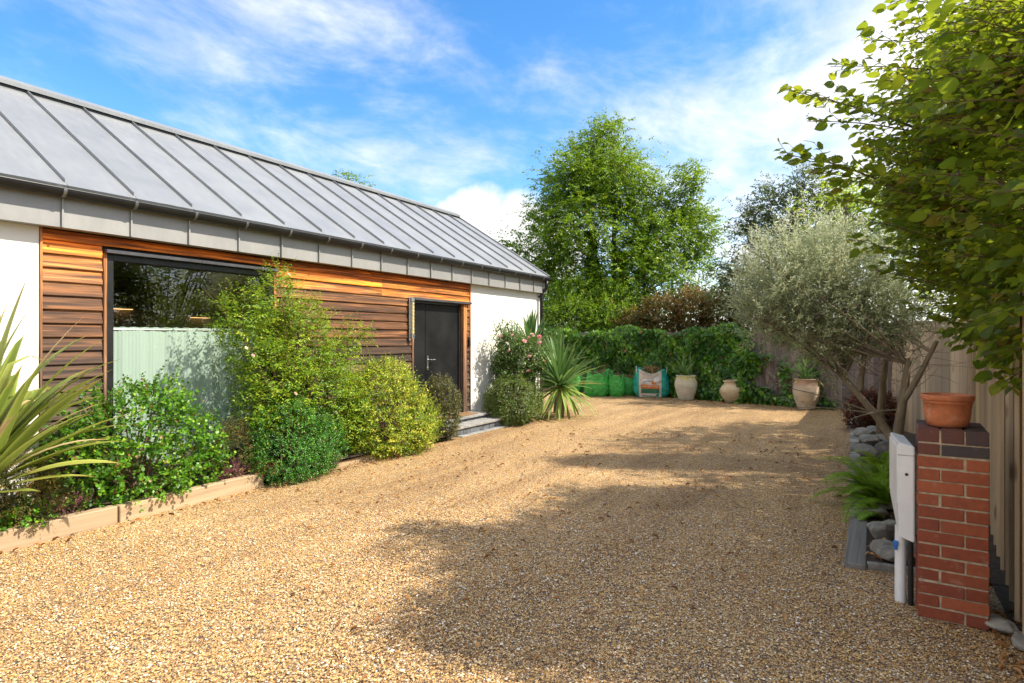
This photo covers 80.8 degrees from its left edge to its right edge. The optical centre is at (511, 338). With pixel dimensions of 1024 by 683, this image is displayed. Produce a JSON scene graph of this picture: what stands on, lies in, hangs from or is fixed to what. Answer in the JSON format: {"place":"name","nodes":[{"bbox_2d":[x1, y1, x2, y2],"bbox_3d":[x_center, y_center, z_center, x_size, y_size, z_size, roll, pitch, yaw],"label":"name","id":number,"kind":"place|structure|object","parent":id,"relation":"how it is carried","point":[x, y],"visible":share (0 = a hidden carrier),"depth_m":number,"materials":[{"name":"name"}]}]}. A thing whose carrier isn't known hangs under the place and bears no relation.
{"place":"outdoors","nodes":[
{"label":"outdoors","id":0,"kind":"place"},
{"bbox_2d":[11,431,449,524],"bbox_3d":[-3.984,1.513,5.066,0.800,0.045,10.600,0,0,31],"label":"soil bed","id":1,"kind":"object","parent":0,"point":[357,453],"visible":0.19,"depth_m":6.82,"materials":[{"name":"brown soil"}]},
{"bbox_2d":[0,488,60,530],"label":"shrub","id":2,"kind":"object","parent":1,"relation":"on","point":[13,515],"visible":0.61,"depth_m":4.66,"materials":[{"name":"green plant"}]},
{"bbox_2d":[0,444,83,536],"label":"shrub","id":3,"kind":"object","parent":1,"relation":"on","point":[47,490],"visible":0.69,"depth_m":4.73,"materials":[{"name":"green plant"}]},
{"bbox_2d":[0,279,133,492],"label":"sword leaf plant","id":4,"kind":"object","parent":1,"relation":"on","point":[22,407],"visible":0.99,"depth_m":4.79,"materials":[{"name":"green plant"}]},
{"bbox_2d":[35,482,100,517],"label":"heather","id":5,"kind":"object","parent":1,"relation":"on","point":[73,509],"visible":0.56,"depth_m":5.01,"materials":[{"name":"plant"}]},
{"bbox_2d":[30,360,237,515],"bbox_3d":[-3.489,0.959,5.685,1.171,1.504,1.874,0,0,31],"label":"round leaved shrub","id":6,"kind":"object","parent":1,"relation":"on","point":[176,480],"visible":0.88,"depth_m":5.59,"materials":[{"name":"green plant"}]},
{"bbox_2d":[203,412,263,480],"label":"shrub","id":7,"kind":"object","parent":1,"relation":"on","point":[242,437],"visible":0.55,"depth_m":6.41,"materials":[{"name":"green plant"}]},
{"bbox_2d":[217,456,250,479],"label":"heather","id":8,"kind":"object","parent":1,"relation":"on","point":[235,468],"visible":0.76,"depth_m":6.30,"materials":[{"name":"plant"}]},
{"bbox_2d":[247,455,282,478],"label":"heather","id":9,"kind":"object","parent":1,"relation":"on","point":[266,469],"visible":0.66,"depth_m":6.51,"materials":[{"name":"plant"}]},
{"bbox_2d":[230,391,350,486],"bbox_3d":[-2.494,1.160,6.948,1.130,1.222,1.441,0,0,31],"label":"deep green shrub","id":10,"kind":"object","parent":1,"relation":"on","point":[294,459],"visible":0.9,"depth_m":6.70,"materials":[{"name":"green plant"}]},
{"bbox_2d":[197,253,390,460],"bbox_3d":[-2.525,0.350,7.369,1.762,2.750,2.752,0,0,31],"label":"climbing rose","id":11,"kind":"object","parent":1,"relation":"on","point":[302,363],"visible":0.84,"depth_m":7.07,"materials":[{"name":"green plant"}]},
{"bbox_2d":[314,450,341,465],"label":"heather","id":12,"kind":"object","parent":1,"relation":"on","point":[333,459],"visible":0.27,"depth_m":7.35,"materials":[{"name":"green plant"}]},
{"bbox_2d":[335,352,446,461],"bbox_3d":[-1.685,1.005,8.355,1.368,1.650,1.826,0,0,31],"label":"golden shrub","id":13,"kind":"object","parent":1,"relation":"on","point":[389,441],"visible":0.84,"depth_m":8.15,"materials":[{"name":"yellow plant"}]},
{"bbox_2d":[0,75,552,506],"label":"house","id":14,"kind":"structure","parent":0,"point":[110,219],"depth_m":7.72,"materials":[{"name":"metal"}]},
{"bbox_2d":[114,329,255,331],"bbox_3d":[-3.639,-0.090,6.771,0.016,0.016,1.780,0,0,31],"label":"curtain rod","id":15,"kind":"object","parent":14,"relation":"attached to","point":[169,329],"visible":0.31,"depth_m":6.56,"materials":[{"name":"metal"}]},
{"bbox_2d":[114,327,256,464],"bbox_3d":[-3.639,0.606,6.770,0.041,1.448,1.760,0,0,31],"label":"curtain","id":16,"kind":"object","parent":15,"relation":"hanging from","point":[188,353],"visible":0.46,"depth_m":6.74,"materials":[{"name":"white fabric"}]},
{"bbox_2d":[101,249,278,487],"bbox_3d":[-3.494,0.296,6.714,0.188,2.317,1.978,0,0,31],"label":"window","id":17,"kind":"structure","parent":14,"relation":"in","point":[109,256],"depth_m":6.09,"materials":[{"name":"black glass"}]},
{"bbox_2d":[410,297,471,421],"bbox_3d":[-1.249,0.369,10.486,0.225,2.062,1.618,0,0,31],"label":"door","id":18,"kind":"structure","parent":14,"relation":"in","point":[439,344],"depth_m":10.53,"materials":[{"name":"metal"}]},
{"bbox_2d":[0,0,970,330],"label":"sky","id":19,"kind":"structure","parent":0,"point":[447,103],"materials":[{"name":"blue"}]},
{"bbox_2d":[0,388,1023,682],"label":"gravel drive","id":20,"kind":"structure","parent":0,"point":[682,424],"depth_m":4.40,"materials":[{"name":"beige gravel"}]},
{"bbox_2d":[0,505,116,552],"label":"timber sleeper","id":21,"kind":"object","parent":20,"relation":"on","point":[11,539],"visible":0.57,"depth_m":4.81,"materials":[{"name":"beige wood"}]},
{"bbox_2d":[115,473,262,522],"bbox_3d":[-3.072,1.540,5.865,0.100,0.180,1.469,0,0,29],"label":"timber sleeper","id":22,"kind":"object","parent":20,"relation":"on","point":[129,510],"visible":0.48,"depth_m":5.75,"materials":[{"name":"beige wood"}]},
{"bbox_2d":[331,440,432,467],"bbox_3d":[-1.721,1.580,8.296,0.100,0.100,1.971,0,0,29],"label":"timber sleeper","id":23,"kind":"object","parent":20,"relation":"on","point":[351,460],"visible":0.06,"depth_m":7.72,"materials":[{"name":"beige wood"}]},
{"bbox_2d":[418,371,465,440],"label":"clipped shrub","id":24,"kind":"object","parent":20,"relation":"on","point":[449,407],"visible":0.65,"depth_m":9.34,"materials":[{"name":"green plant"}]},
{"bbox_2d":[413,410,507,439],"bbox_3d":[-0.850,1.488,10.331,0.750,0.265,1.855,0,0,31],"label":"door step","id":25,"kind":"object","parent":20,"relation":"on","point":[479,422],"depth_m":10.41,"materials":[{"name":"grey stone"}]},
{"bbox_2d":[440,412,477,417],"bbox_3d":[-0.966,1.346,10.496,0.280,0.016,0.920,0,0,31],"label":"doormat","id":26,"kind":"object","parent":25,"relation":"on","point":[466,413],"visible":0.46,"depth_m":10.70,"materials":[{"name":"beige fabric"}]},
{"bbox_2d":[0,395,1023,682],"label":"fallen leaves","id":27,"kind":"object","parent":20,"relation":"on","point":[1016,667],"visible":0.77,"depth_m":4.83,"materials":[{"name":"brown plant"}]},
{"bbox_2d":[479,370,544,425],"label":"clipped shrub","id":28,"kind":"object","parent":20,"relation":"on","point":[530,405],"visible":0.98,"depth_m":11.09,"materials":[{"name":"green plant"}]},
{"bbox_2d":[488,319,551,415],"bbox_3d":[0.099,0.616,11.842,1.238,2.013,1.659,0,0,31],"label":"rose bush","id":29,"kind":"object","parent":20,"relation":"on","point":[505,358],"visible":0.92,"depth_m":11.54,"materials":[{"name":"green plant"}]},
{"bbox_2d":[507,309,559,413],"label":"yucca","id":30,"kind":"object","parent":20,"relation":"on","point":[530,326],"visible":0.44,"depth_m":12.39,"materials":[{"name":"green plant"}]},
{"bbox_2d":[541,323,585,412],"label":"yucca","id":31,"kind":"object","parent":20,"relation":"on","point":[559,338],"visible":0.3,"depth_m":12.92,"materials":[{"name":"green plant"}]},
{"bbox_2d":[530,333,602,419],"bbox_3d":[0.972,0.906,12.187,1.899,2.054,1.898,0,0,6],"label":"yucca","id":32,"kind":"object","parent":20,"relation":"on","point":[562,370],"visible":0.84,"depth_m":12.02,"materials":[{"name":"green plant"}]},
{"bbox_2d":[566,375,582,394],"bbox_3d":[1.691,1.214,17.119,0.673,0.772,0.565,0,0,17],"label":"garden sack","id":33,"kind":"object","parent":20,"relation":"on","point":[579,388],"visible":0.26,"depth_m":16.87,"materials":[{"name":"green plastic"}]},
{"bbox_2d":[584,368,608,396],"bbox_3d":[2.353,1.185,16.713,0.699,0.831,0.546,0,0,13],"label":"garden sack","id":34,"kind":"object","parent":20,"relation":"on","point":[596,389],"visible":0.96,"depth_m":16.48,"materials":[{"name":"green plastic"}]},
{"bbox_2d":[594,363,615,394],"bbox_3d":[2.651,1.145,17.224,0.712,0.910,0.521,0,0,10],"label":"garden sack","id":35,"kind":"object","parent":20,"relation":"on","point":[605,371],"visible":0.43,"depth_m":17.10,"materials":[{"name":"green plastic"}]},
{"bbox_2d":[608,367,624,396],"bbox_3d":[2.889,1.182,16.629,0.474,0.837,0.480,0,0,15],"label":"garden sack","id":36,"kind":"object","parent":20,"relation":"on","point":[616,382],"visible":0.98,"depth_m":16.43,"materials":[{"name":"green plastic"}]},
{"bbox_2d":[622,369,634,395],"bbox_3d":[3.239,1.228,16.967,0.584,0.744,0.469,0,0,11],"label":"garden sack","id":37,"kind":"object","parent":20,"relation":"on","point":[628,379],"visible":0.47,"depth_m":16.75,"materials":[{"name":"green plastic"}]},
{"bbox_2d":[632,363,670,397],"bbox_3d":[3.800,1.130,16.425,1.011,0.940,0.633,0,0,14],"label":"gravel bag","id":38,"kind":"object","parent":20,"relation":"on","point":[652,383],"visible":1,"depth_m":16.18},
{"bbox_2d":[674,375,697,400],"bbox_3d":[4.513,1.278,15.620,0.581,0.645,0.588,0,0,8],"label":"urn","id":39,"kind":"object","parent":20,"relation":"on","point":[685,389],"visible":0.94,"depth_m":15.41,"materials":[{"name":"ceramic"}]},
{"bbox_2d":[664,351,697,380],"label":"urn grass","id":40,"kind":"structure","parent":39,"relation":"in","point":[685,370],"depth_m":15.55,"materials":[{"name":"green plant"}]},
{"bbox_2d":[543,330,890,409],"bbox_3d":[4.555,0.700,16.344,10.035,1.800,0.122,0,0,43],"label":"back fence","id":41,"kind":"object","parent":20,"relation":"on","point":[841,394],"visible":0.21,"depth_m":14.21,"materials":[{"name":"brown wood"}]},
{"bbox_2d":[543,322,839,409],"bbox_3d":[4.169,0.639,16.532,0.927,2.130,8.743,0,0,-44],"label":"ivy","id":42,"kind":"object","parent":41,"relation":"attached to","point":[668,348],"visible":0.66,"depth_m":15.77,"materials":[{"name":"green plant"}]},
{"bbox_2d":[720,379,740,402],"bbox_3d":[5.446,1.320,14.930,0.561,0.562,0.568,-4,1,8],"label":"urn","id":43,"kind":"object","parent":20,"relation":"on","point":[729,391],"visible":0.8,"depth_m":14.75,"materials":[{"name":"ceramic"}]},
{"bbox_2d":[792,378,819,409],"bbox_3d":[6.617,1.255,13.545,0.568,0.690,0.567,0,0,8],"label":"urn","id":44,"kind":"object","parent":20,"relation":"on","point":[808,385],"visible":0.88,"depth_m":13.35,"materials":[{"name":"ceramic"}]},
{"bbox_2d":[784,353,824,384],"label":"urn grass","id":45,"kind":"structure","parent":44,"relation":"in","point":[805,375],"depth_m":13.48,"materials":[{"name":"green plant"}]},
{"bbox_2d":[712,185,968,458],"bbox_3d":[4.193,-0.139,7.258,3.449,3.562,2.454,0,0,-18],"label":"olive tree","id":46,"kind":"object","parent":20,"relation":"on","point":[846,301],"visible":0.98,"depth_m":7.21,"materials":[{"name":"green plant"}]},
{"bbox_2d":[809,456,892,521],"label":"fern","id":47,"kind":"object","parent":20,"relation":"on","point":[874,487],"visible":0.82,"depth_m":5.49,"materials":[{"name":"green plant"}]},
{"bbox_2d":[849,438,858,443],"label":"edging stone","id":48,"kind":"object","parent":20,"relation":"on","point":[853,440],"visible":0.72,"depth_m":9.18,"materials":[{"name":"grey stone"}]},
{"bbox_2d":[849,452,859,456],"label":"edging stone","id":49,"kind":"object","parent":20,"relation":"on","point":[855,454],"visible":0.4,"depth_m":8.16,"materials":[{"name":"grey stone"}]},
{"bbox_2d":[844,517,867,569],"bbox_3d":[2.699,1.590,4.707,0.135,0.060,1.250,0,0,31],"label":"timber sleeper","id":50,"kind":"object","parent":20,"relation":"on","point":[855,552],"visible":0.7,"depth_m":4.53,"materials":[{"name":"grey wood"}]},
{"bbox_2d":[850,498,861,509],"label":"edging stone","id":51,"kind":"object","parent":20,"relation":"on","point":[854,503],"visible":0.12,"depth_m":5.66,"materials":[{"name":"grey stone"}]},
{"bbox_2d":[867,561,915,575],"bbox_3d":[2.628,1.585,4.101,0.360,0.070,0.045,0,0,24],"label":"timber edging","id":52,"kind":"object","parent":20,"relation":"on","point":[881,567],"visible":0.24,"depth_m":4.12,"materials":[{"name":"grey wood"}]},
{"bbox_2d":[773,0,1023,395],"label":"hornbeam","id":53,"kind":"object","parent":20,"relation":"on","point":[954,184],"visible":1,"depth_m":3.51,"materials":[{"name":"green plant"}]},
{"bbox_2d":[894,524,905,602],"bbox_3d":[2.365,1.370,3.666,0.062,0.460,0.060,0,0,31],"label":"waste pipe","id":54,"kind":"object","parent":20,"relation":"on","point":[900,578],"visible":0.75,"depth_m":3.64,"materials":[{"name":"white plastic"}]},
{"bbox_2d":[893,540,897,549],"bbox_3d":[2.328,1.255,3.653,0.026,0.054,0.024,0,0,31],"label":"blue clip","id":55,"kind":"object","parent":54,"relation":"attached to","point":[895,543],"visible":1,"depth_m":3.65,"materials":[{"name":"plastic"}]},
{"bbox_2d":[915,419,989,630],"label":"brick pier","id":56,"kind":"structure","parent":20,"relation":"on","point":[952,556],"depth_m":3.38,"materials":[{"name":"red brick"}]},
{"bbox_2d":[889,432,917,541],"bbox_3d":[2.438,0.906,3.757,0.108,0.580,0.514,0,0,27],"label":"meter box","id":57,"kind":"object","parent":56,"relation":"attached to","point":[903,470],"visible":0.94,"depth_m":3.55,"materials":[{"name":"white plastic"}]},
{"bbox_2d":[908,540,913,605],"bbox_3d":[2.396,1.380,3.618,0.030,0.441,0.040,0,0,31],"label":"cable conduit","id":58,"kind":"object","parent":56,"relation":"attached to","point":[910,573],"visible":0.79,"depth_m":3.60,"materials":[{"name":"black plastic"}]},
{"bbox_2d":[920,392,974,427],"bbox_3d":[2.546,0.421,3.523,0.262,0.186,0.262,0,0,31],"label":"terracotta pot","id":59,"kind":"object","parent":56,"relation":"on","point":[947,410],"visible":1,"depth_m":3.44,"materials":[{"name":"ceramic"}]},
{"bbox_2d":[985,613,1018,633],"bbox_3d":[2.666,1.564,3.287,0.151,0.062,0.176,0,0,-13],"label":"rock","id":60,"kind":"object","parent":20,"relation":"on","point":[996,622],"visible":0.86,"depth_m":3.26,"materials":[{"name":"grey stone"}]},
{"bbox_2d":[1011,630,1023,651],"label":"rock","id":61,"kind":"object","parent":20,"relation":"on","point":[1017,638],"visible":1,"depth_m":3.07,"materials":[{"name":"grey stone"}]},
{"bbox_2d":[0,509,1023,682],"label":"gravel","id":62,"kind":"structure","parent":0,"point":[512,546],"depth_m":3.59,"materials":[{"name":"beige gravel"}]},
{"bbox_2d":[857,410,1007,585],"bbox_3d":[5.868,1.576,8.270,2.226,0.030,10.380,0,0,31],"label":"soil rockery","id":63,"kind":"object","parent":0,"point":[997,574],"visible":0.05,"depth_m":4.50,"materials":[{"name":"brown soil"}]},
{"bbox_2d":[853,427,868,436],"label":"rock","id":64,"kind":"object","parent":63,"relation":"on","point":[855,431],"visible":0.32,"depth_m":9.64,"materials":[{"name":"grey stone"}]},
{"bbox_2d":[845,495,884,520],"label":"fern","id":65,"kind":"object","parent":63,"relation":"on","point":[863,515],"visible":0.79,"depth_m":5.23,"materials":[{"name":"green plant"}]},
{"bbox_2d":[852,443,878,455],"bbox_3d":[4.551,1.442,7.752,0.238,0.126,0.299,-18,18,-41],"label":"rock","id":66,"kind":"object","parent":63,"relation":"on","point":[870,449],"visible":0.89,"depth_m":7.71,"materials":[{"name":"grey stone"}]},
{"bbox_2d":[857,430,875,435],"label":"rock","id":67,"kind":"object","parent":63,"relation":"on","point":[860,432],"visible":0.53,"depth_m":8.87,"materials":[{"name":"grey stone"}]},
{"bbox_2d":[846,450,888,476],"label":"fern","id":68,"kind":"object","parent":63,"relation":"on","point":[877,465],"visible":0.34,"depth_m":6.54,"materials":[{"name":"green plant"}]},
{"bbox_2d":[841,383,897,428],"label":"dark red shrub","id":69,"kind":"object","parent":63,"relation":"on","point":[865,421],"visible":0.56,"depth_m":10.42,"materials":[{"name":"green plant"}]},
{"bbox_2d":[858,434,880,445],"bbox_3d":[4.930,1.410,8.306,0.266,0.152,0.287,0,0,43],"label":"rock","id":70,"kind":"object","parent":63,"relation":"on","point":[871,439],"visible":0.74,"depth_m":8.25,"materials":[{"name":"grey stone"}]},
{"bbox_2d":[856,506,888,517],"bbox_3d":[3.182,1.541,5.335,0.254,0.100,0.226,0,0,-9],"label":"rock","id":71,"kind":"object","parent":63,"relation":"on","point":[880,510],"visible":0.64,"depth_m":5.25,"materials":[{"name":"grey stone"}]},
{"bbox_2d":[869,426,875,432],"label":"rock","id":72,"kind":"object","parent":63,"relation":"on","point":[873,429],"visible":0.11,"depth_m":9.21,"materials":[{"name":"grey stone"}]},
{"bbox_2d":[866,521,890,540],"bbox_3d":[2.883,1.520,4.732,0.202,0.158,0.162,0,0,-43],"label":"rock","id":73,"kind":"object","parent":63,"relation":"on","point":[879,530],"visible":0.8,"depth_m":4.68,"materials":[{"name":"grey stone"}]},
{"bbox_2d":[869,539,892,552],"bbox_3d":[2.745,1.539,4.431,0.180,0.119,0.154,0,0,-9],"label":"rock","id":74,"kind":"object","parent":63,"relation":"on","point":[874,545],"visible":0.37,"depth_m":4.42,"materials":[{"name":"grey stone"}]},
{"bbox_2d":[875,434,886,441],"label":"rock","id":75,"kind":"object","parent":63,"relation":"on","point":[882,437],"visible":0.25,"depth_m":8.52,"materials":[{"name":"grey stone"}]},
{"bbox_2d":[874,440,888,453],"bbox_3d":[4.945,1.424,7.900,0.291,0.187,0.276,0,0,-24],"label":"rock","id":76,"kind":"object","parent":63,"relation":"on","point":[882,447],"visible":0.48,"depth_m":7.85,"materials":[{"name":"grey stone"}]},
{"bbox_2d":[878,503,893,510],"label":"rock","id":77,"kind":"object","parent":63,"relation":"on","point":[886,507],"visible":0.38,"depth_m":5.47,"materials":[{"name":"grey stone"}]},
{"bbox_2d":[881,519,895,531],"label":"rock","id":78,"kind":"object","parent":63,"relation":"on","point":[891,523],"visible":0.28,"depth_m":4.90,"materials":[{"name":"grey stone"}]},
{"bbox_2d":[875,544,915,564],"bbox_3d":[2.712,1.538,4.250,0.242,0.133,0.177,0,0,-3],"label":"rock","id":79,"kind":"object","parent":63,"relation":"on","point":[885,552],"visible":0.45,"depth_m":4.21,"materials":[{"name":"grey stone"}]},
{"bbox_2d":[906,539,915,552],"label":"rock","id":80,"kind":"object","parent":63,"relation":"on","point":[907,545],"visible":0.05,"depth_m":4.37,"materials":[{"name":"grey stone"}]},
{"bbox_2d":[891,291,1023,633],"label":"side fence","id":81,"kind":"object","parent":63,"relation":"on","point":[999,417],"visible":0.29,"depth_m":4.36,"materials":[{"name":"brown wood"}]},
{"bbox_2d":[992,583,1021,630],"bbox_3d":[5.510,1.580,3.695,4.340,0.029,20.000,0,0,31],"label":"stone slab","id":82,"kind":"object","parent":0,"point":[1002,592],"visible":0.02,"depth_m":3.64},
{"bbox_2d":[891,245,958,320],"bbox_3d":[7.747,-1.261,9.025,3.493,5.789,4.758,0,0,31],"label":"hedge tree","id":83,"kind":"object","parent":82,"relation":"on","point":[936,298],"visible":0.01,"depth_m":10.42,"materials":[{"name":"green plant"}]},
{"label":"ground","id":84,"kind":"structure","parent":0,"visible":0},
{"bbox_2d":[334,168,384,190],"bbox_3d":[-5.814,-1.809,18.527,3.312,7.048,3.554,0,0,31],"label":"roof tree","id":85,"kind":"object","parent":84,"relation":"on","point":[349,174],"visible":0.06,"depth_m":18.54,"materials":[{"name":"green plant"}]},
{"bbox_2d":[543,270,645,332],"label":"green undergrowth","id":86,"kind":"object","parent":84,"relation":"on","point":[590,310],"visible":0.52,"depth_m":19.73,"materials":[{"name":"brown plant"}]},
{"bbox_2d":[485,106,733,329],"bbox_3d":[3.740,-3.304,21.702,9.532,10.043,5.965,0,0,1],"label":"ash tree","id":87,"kind":"object","parent":84,"relation":"on","point":[586,181],"visible":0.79,"depth_m":21.08,"materials":[{"name":"green plant"}]},
{"bbox_2d":[584,228,629,326],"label":"climbing ivy","id":88,"kind":"object","parent":87,"relation":"attached to","point":[589,258],"visible":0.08,"depth_m":21.80,"materials":[{"name":"green plant"}]},
{"bbox_2d":[606,279,803,332],"bbox_3d":[5.611,-0.076,17.677,5.885,3.411,2.027,0,0,31],"label":"brown hedge","id":89,"kind":"object","parent":84,"relation":"on","point":[679,308],"visible":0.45,"depth_m":17.80,"materials":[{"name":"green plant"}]},
{"bbox_2d":[697,161,884,331],"bbox_3d":[7.344,-1.450,15.768,5.005,6.327,3.371,0,0,31],"label":"upright tree","id":90,"kind":"object","parent":84,"relation":"on","point":[749,212],"visible":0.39,"depth_m":15.84,"materials":[{"name":"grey plant"}]},
{"bbox_2d":[782,138,936,320],"bbox_3d":[8.935,-1.584,13.729,5.036,6.608,3.274,0,0,31],"label":"lime tree","id":91,"kind":"object","parent":84,"relation":"on","point":[860,208],"visible":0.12,"depth_m":14.04,"materials":[{"name":"green plant"}]}
]}

